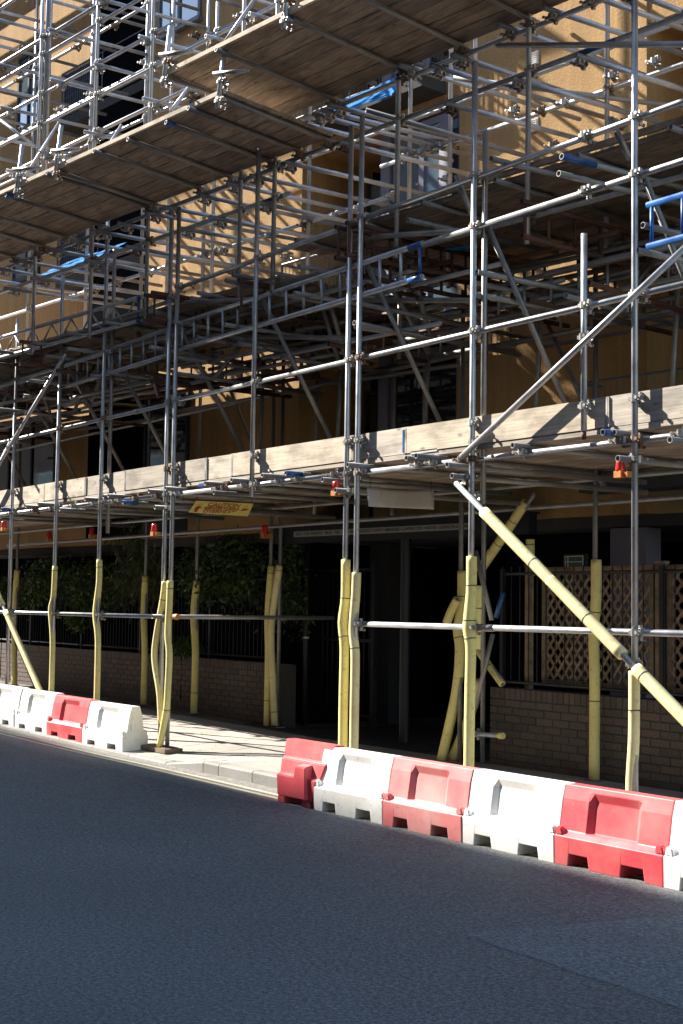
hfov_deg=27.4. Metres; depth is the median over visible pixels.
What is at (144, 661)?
foam sleeve
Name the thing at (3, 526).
warning lamp
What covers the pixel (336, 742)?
fallen leaves
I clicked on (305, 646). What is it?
downpipe
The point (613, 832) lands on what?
road barrier
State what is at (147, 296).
ladder beam
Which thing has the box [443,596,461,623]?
foam sleeve
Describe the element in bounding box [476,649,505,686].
foam sleeve
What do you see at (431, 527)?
lettered beam
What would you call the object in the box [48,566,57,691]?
foam sleeve
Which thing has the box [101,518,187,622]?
shrub
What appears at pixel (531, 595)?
fence post
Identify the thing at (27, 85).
window
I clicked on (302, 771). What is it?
road barrier
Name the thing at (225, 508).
caution sign
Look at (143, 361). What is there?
ladder beam
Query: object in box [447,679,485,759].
foam sleeve
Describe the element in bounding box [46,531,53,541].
warning lamp
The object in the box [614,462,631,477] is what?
warning lamp
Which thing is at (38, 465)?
window
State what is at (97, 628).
foam sleeve
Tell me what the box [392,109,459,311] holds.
window
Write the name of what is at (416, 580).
apartment building
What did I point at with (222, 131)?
protection fan
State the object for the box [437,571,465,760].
foam sleeve
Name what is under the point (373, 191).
window
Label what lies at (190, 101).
window
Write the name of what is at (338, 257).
ladder beam
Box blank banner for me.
[367,479,433,509]
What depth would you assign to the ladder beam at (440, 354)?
13.86 m
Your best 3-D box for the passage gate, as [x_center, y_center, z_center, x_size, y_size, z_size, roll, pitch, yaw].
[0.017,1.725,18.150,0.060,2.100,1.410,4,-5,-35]
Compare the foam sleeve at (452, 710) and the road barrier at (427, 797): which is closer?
the road barrier at (427, 797)
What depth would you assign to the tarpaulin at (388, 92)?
14.98 m
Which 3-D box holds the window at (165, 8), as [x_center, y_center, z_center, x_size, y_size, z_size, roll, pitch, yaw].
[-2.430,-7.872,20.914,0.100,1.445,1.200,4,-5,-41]
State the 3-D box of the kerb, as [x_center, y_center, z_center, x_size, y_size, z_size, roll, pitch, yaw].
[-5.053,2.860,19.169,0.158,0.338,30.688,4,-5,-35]
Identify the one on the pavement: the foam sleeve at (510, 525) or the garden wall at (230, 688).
the garden wall at (230, 688)
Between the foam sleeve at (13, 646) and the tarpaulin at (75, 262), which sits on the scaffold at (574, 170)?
the tarpaulin at (75, 262)
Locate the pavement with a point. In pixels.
(227, 740)
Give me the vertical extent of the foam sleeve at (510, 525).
0.745 m
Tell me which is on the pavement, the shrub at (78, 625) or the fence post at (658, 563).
the shrub at (78, 625)
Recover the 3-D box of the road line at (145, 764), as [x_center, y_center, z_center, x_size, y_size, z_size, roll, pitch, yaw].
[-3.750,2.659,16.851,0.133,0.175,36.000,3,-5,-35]
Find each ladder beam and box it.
[0,360,159,417]
[19,340,191,374]
[65,328,166,387]
[143,293,316,344]
[150,290,326,343]
[178,240,424,350]
[212,323,387,379]
[237,278,405,338]
[334,224,536,293]
[344,221,545,290]
[363,243,556,319]
[397,264,674,364]
[476,247,681,324]
[519,198,674,277]
[645,191,682,249]
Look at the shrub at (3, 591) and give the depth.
25.23 m
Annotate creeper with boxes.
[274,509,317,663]
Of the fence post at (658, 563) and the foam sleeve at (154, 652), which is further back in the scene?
the foam sleeve at (154, 652)
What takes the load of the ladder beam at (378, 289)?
attached to the gantry scaffold at (582, 446)
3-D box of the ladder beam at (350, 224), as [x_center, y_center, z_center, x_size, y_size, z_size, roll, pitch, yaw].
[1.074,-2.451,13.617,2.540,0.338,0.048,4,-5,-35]
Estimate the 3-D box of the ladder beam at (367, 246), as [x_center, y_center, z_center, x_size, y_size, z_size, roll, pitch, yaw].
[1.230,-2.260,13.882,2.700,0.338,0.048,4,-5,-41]
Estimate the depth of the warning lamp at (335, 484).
12.86 m
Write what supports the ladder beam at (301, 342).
attached to the scaffold at (574, 170)
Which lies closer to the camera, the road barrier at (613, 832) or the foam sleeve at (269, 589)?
the road barrier at (613, 832)
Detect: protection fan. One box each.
[0,55,340,265]
[158,0,568,114]
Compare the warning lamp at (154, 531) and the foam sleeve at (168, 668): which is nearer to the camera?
the foam sleeve at (168, 668)
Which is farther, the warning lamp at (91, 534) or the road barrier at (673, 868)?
the warning lamp at (91, 534)
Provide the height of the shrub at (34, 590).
2.307 m
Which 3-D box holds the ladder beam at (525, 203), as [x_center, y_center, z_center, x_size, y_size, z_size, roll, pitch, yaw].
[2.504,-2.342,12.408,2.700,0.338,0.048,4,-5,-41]
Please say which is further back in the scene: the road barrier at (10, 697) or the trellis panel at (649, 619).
the road barrier at (10, 697)
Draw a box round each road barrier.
[0,684,29,726]
[14,689,63,733]
[46,695,98,742]
[82,701,147,751]
[277,738,343,807]
[314,747,403,824]
[383,756,481,842]
[462,769,573,862]
[554,783,682,886]
[664,800,682,890]
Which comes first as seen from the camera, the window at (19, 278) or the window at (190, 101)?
the window at (190, 101)
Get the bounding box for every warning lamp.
[0,521,8,530]
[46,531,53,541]
[88,527,97,537]
[150,524,160,535]
[260,525,272,538]
[331,481,343,495]
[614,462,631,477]
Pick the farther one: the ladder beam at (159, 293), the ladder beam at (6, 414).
the ladder beam at (6, 414)
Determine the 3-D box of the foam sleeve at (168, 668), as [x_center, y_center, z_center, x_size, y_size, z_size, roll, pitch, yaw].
[-1.930,1.668,15.347,0.077,1.829,0.250,4,-5,-35]
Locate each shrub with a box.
[0,576,21,676]
[5,548,76,645]
[57,548,130,649]
[62,604,100,648]
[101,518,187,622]
[159,629,212,698]
[173,524,292,658]
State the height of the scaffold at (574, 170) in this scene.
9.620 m
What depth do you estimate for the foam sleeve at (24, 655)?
18.52 m
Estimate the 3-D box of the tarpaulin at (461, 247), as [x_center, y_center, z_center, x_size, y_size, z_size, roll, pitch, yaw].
[1.116,-2.457,13.038,0.228,0.080,0.266,4,-5,-35]
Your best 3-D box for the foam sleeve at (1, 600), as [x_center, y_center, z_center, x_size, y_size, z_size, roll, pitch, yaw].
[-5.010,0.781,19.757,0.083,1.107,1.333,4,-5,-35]
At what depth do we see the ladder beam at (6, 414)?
18.88 m
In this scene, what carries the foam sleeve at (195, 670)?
attached to the gantry scaffold at (582, 446)
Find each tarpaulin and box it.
[42,242,125,274]
[311,77,395,123]
[444,246,477,250]
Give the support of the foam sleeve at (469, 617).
attached to the gantry scaffold at (582, 446)
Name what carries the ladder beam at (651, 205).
attached to the gantry scaffold at (582, 446)
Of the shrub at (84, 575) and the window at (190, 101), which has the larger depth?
the shrub at (84, 575)
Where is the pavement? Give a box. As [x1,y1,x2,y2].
[0,681,682,798]
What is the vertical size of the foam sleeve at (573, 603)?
1.158 m
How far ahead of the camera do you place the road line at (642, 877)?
13.30 m
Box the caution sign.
[188,497,253,515]
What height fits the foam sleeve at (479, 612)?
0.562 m
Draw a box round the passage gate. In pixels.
[320,563,377,730]
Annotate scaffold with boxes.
[0,0,682,439]
[0,0,682,791]
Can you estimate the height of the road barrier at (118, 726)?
0.510 m
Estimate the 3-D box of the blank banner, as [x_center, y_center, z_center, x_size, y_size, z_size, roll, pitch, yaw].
[0.551,-0.167,12.912,0.776,0.277,0.039,4,-5,-35]
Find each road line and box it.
[0,730,277,795]
[0,733,643,878]
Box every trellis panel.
[542,565,654,690]
[667,564,682,692]
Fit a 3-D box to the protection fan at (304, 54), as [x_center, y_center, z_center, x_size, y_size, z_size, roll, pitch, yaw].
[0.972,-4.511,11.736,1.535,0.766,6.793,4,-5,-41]
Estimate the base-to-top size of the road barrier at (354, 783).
0.510 m
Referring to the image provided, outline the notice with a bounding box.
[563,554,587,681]
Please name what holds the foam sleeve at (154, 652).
attached to the gantry scaffold at (582, 446)
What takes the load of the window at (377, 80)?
in the apartment building
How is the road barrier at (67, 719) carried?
on the pavement
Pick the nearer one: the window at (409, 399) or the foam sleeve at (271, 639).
the window at (409, 399)
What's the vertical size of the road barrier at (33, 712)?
0.510 m
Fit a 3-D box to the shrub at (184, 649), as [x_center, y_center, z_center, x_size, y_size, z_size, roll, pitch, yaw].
[-2.284,2.182,20.120,1.011,0.992,0.580,-2,-5,39]
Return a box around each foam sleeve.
[0,593,4,606]
[3,609,42,689]
[11,570,19,685]
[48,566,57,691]
[93,560,102,700]
[140,576,148,704]
[151,581,166,722]
[156,581,173,747]
[190,580,200,712]
[263,566,275,725]
[268,564,282,725]
[338,560,350,747]
[349,572,360,748]
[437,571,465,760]
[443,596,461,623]
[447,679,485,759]
[462,556,476,766]
[476,586,481,648]
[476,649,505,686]
[477,498,528,570]
[479,507,627,659]
[526,539,534,575]
[588,560,601,779]
[625,671,639,790]
[631,664,682,725]
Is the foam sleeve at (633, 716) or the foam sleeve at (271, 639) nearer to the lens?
the foam sleeve at (633, 716)
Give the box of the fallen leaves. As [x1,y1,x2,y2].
[144,707,534,772]
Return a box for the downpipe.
[302,544,309,726]
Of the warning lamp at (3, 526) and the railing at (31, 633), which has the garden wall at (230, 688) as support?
the railing at (31, 633)
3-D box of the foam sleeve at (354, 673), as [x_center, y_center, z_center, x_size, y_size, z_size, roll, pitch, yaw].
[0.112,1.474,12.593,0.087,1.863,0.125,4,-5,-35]
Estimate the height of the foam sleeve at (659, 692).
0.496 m
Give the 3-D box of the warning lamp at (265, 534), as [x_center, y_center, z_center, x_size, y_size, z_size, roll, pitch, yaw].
[-0.956,0.248,17.852,0.096,0.172,0.156,4,-5,-35]
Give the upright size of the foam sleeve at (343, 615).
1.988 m
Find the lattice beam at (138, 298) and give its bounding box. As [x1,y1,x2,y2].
[0,294,143,359]
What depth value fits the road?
7.46 m
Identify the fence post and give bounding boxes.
[524,564,533,688]
[654,561,668,698]
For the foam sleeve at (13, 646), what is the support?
attached to the gantry scaffold at (582, 446)
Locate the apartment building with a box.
[0,0,682,741]
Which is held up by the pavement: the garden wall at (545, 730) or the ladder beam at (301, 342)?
the garden wall at (545, 730)
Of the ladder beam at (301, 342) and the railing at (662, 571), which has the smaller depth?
the railing at (662, 571)
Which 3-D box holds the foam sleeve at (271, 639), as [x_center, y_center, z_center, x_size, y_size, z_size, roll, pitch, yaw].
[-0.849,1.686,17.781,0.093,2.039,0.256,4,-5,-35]
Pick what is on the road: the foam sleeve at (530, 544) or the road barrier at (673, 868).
the road barrier at (673, 868)
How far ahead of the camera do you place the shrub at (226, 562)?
19.24 m
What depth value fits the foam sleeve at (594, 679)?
12.76 m
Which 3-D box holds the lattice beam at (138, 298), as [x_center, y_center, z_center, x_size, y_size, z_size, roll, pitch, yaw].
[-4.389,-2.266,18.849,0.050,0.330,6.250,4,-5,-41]
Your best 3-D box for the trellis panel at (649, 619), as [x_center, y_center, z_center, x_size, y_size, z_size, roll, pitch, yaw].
[2.401,1.077,13.192,0.041,1.130,1.440,4,-5,-35]
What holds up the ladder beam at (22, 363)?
attached to the gantry scaffold at (582, 446)
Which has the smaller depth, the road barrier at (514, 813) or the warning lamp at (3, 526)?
the road barrier at (514, 813)
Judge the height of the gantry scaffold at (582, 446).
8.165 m
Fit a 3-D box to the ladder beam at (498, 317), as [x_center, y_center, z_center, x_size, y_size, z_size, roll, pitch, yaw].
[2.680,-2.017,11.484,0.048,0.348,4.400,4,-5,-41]
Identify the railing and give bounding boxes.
[0,574,276,659]
[499,563,682,696]
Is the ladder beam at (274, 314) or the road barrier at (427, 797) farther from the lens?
the ladder beam at (274, 314)
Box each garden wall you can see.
[0,643,295,726]
[490,687,682,791]
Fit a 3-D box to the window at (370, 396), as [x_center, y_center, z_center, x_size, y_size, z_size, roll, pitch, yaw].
[0.596,-0.874,17.959,0.195,1.465,1.035,4,-5,-35]
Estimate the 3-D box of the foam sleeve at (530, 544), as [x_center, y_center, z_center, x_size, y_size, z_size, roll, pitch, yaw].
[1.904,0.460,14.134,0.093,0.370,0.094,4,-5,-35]
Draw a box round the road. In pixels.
[0,727,682,1023]
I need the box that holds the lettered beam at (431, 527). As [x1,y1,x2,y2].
[273,511,539,543]
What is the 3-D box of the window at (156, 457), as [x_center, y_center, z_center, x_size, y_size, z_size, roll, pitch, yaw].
[-2.592,-0.909,20.524,0.213,1.695,1.234,4,-5,-35]
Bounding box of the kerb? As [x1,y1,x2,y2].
[0,724,276,787]
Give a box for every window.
[0,412,56,500]
[8,247,40,285]
[13,49,39,134]
[142,392,190,488]
[155,0,203,43]
[185,91,199,105]
[363,389,377,497]
[365,178,380,290]
[368,77,381,87]
[390,344,457,449]
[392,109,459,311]
[394,46,459,76]

